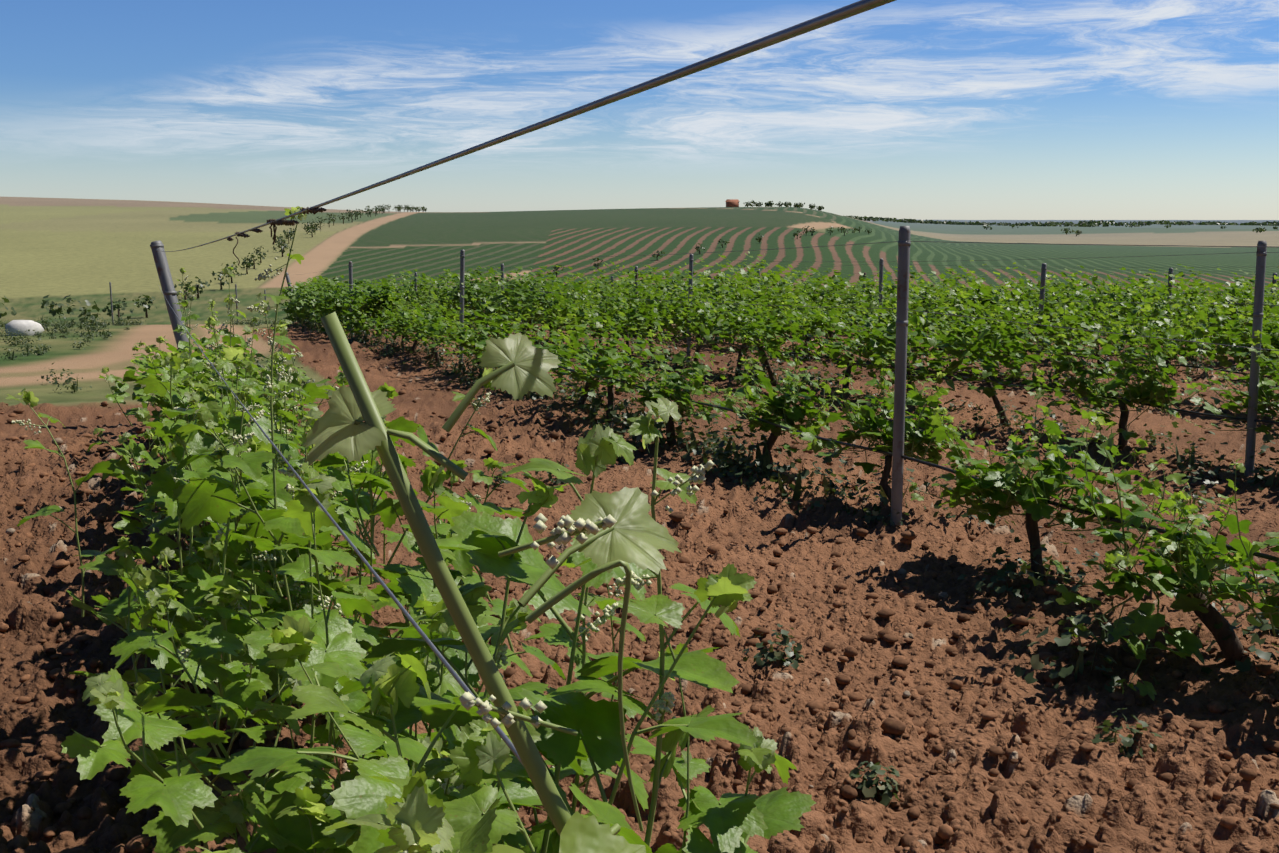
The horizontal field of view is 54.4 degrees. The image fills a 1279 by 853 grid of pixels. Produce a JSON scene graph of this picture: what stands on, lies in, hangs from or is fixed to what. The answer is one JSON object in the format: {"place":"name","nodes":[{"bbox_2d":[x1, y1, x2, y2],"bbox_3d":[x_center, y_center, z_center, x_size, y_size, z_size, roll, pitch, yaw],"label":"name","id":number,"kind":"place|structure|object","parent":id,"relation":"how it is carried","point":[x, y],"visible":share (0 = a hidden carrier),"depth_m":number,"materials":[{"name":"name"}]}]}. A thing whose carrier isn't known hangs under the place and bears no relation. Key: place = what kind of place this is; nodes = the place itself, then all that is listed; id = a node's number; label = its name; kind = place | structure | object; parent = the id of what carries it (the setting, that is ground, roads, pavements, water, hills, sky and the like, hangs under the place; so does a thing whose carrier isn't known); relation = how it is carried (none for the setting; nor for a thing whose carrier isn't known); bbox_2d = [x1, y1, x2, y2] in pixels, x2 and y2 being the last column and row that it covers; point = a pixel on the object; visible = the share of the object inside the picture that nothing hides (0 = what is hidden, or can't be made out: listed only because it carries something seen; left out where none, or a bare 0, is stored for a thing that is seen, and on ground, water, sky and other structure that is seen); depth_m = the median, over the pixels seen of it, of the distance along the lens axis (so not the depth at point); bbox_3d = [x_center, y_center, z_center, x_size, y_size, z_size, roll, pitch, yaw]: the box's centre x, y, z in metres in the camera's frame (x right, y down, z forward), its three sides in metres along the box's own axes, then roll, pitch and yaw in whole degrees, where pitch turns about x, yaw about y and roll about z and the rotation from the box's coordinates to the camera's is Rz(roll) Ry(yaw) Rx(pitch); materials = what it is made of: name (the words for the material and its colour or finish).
{"place":"outdoors","nodes":[
{"label":"outdoors","id":0,"kind":"place"},
{"bbox_2d":[0,197,1278,852],"bbox_3d":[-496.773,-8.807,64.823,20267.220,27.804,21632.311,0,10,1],"label":"ground","id":1,"kind":"structure","parent":0,"point":[82,251],"depth_m":5.80,"materials":[{"name":"brown soil"}]},
{"bbox_2d":[5,320,43,335],"bbox_3d":[-13.341,-2.067,26.715,0.729,0.519,1.635,-8,13,-40],"label":"boulder","id":2,"kind":"object","parent":1,"relation":"on","point":[14,326],"visible":0.65,"depth_m":26.13,"materials":[{"name":"white stone"}]},
{"bbox_2d":[0,346,1278,852],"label":"soil clods","id":3,"kind":"object","parent":1,"relation":"on","point":[140,842],"visible":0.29,"depth_m":4.12,"materials":[{"name":"brown soil"}]},
{"bbox_2d":[0,313,1278,805],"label":"weed plants","id":4,"kind":"object","parent":1,"relation":"on","point":[724,465],"visible":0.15,"depth_m":7.56,"materials":[{"name":"green plant"}]},
{"bbox_2d":[87,251,1278,700],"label":"vine","id":5,"kind":"object","parent":1,"relation":"on","point":[809,311],"depth_m":9.77,"materials":[{"name":"green plant"}]},
{"bbox_2d":[17,218,1278,852],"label":"vine shoots","id":6,"kind":"object","parent":5,"relation":"attached to","point":[539,772],"visible":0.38,"depth_m":1.55,"materials":[{"name":"green plant"}]},
{"bbox_2d":[11,257,713,852],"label":"grape flower clusters","id":7,"kind":"object","parent":6,"relation":"attached to","point":[571,525],"visible":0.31,"depth_m":1.30,"materials":[{"name":"plant"}]},
{"bbox_2d":[5,206,815,852],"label":"vine leaves","id":8,"kind":"object","parent":6,"relation":"attached to","point":[399,798],"visible":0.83,"depth_m":1.53,"materials":[{"name":"green plant"}]},
{"bbox_2d":[109,226,1276,525],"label":"trellis posts","id":9,"kind":"object","parent":1,"relation":"on","point":[165,276],"visible":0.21,"depth_m":7.64,"materials":[{"name":"grey wood"}]},
{"bbox_2d":[156,207,326,264],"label":"dry vine tendrils","id":10,"kind":"object","parent":9,"relation":"attached to","point":[292,222],"visible":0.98,"depth_m":1.59,"materials":[{"name":"brown plant"}]},
{"bbox_2d":[343,312,1278,561],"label":"drip hoses","id":11,"kind":"object","parent":9,"relation":"attached to","point":[1230,547],"visible":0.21,"depth_m":7.80,"materials":[{"name":"black"}]},
{"bbox_2d":[725,199,739,206],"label":"crest house","id":12,"kind":"structure","parent":1,"relation":"on","point":[732,202],"depth_m":635.02,"materials":[{"name":"red brick"}]},
{"bbox_2d":[0,200,1278,325],"bbox_3d":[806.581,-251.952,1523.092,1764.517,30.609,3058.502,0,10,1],"label":"trees","id":13,"kind":"object","parent":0,"point":[149,300],"materials":[{"name":"green plant"}]},
{"bbox_2d":[0,0,1278,219],"label":"sky","id":14,"kind":"structure","parent":0,"point":[898,109],"materials":[{"name":"blue"}]},
{"bbox_2d":[158,0,1278,765],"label":"trellis wires","id":15,"kind":"object","parent":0,"point":[850,10],"visible":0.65,"depth_m":0.66,"materials":[{"name":"grey metal"}]}
]}

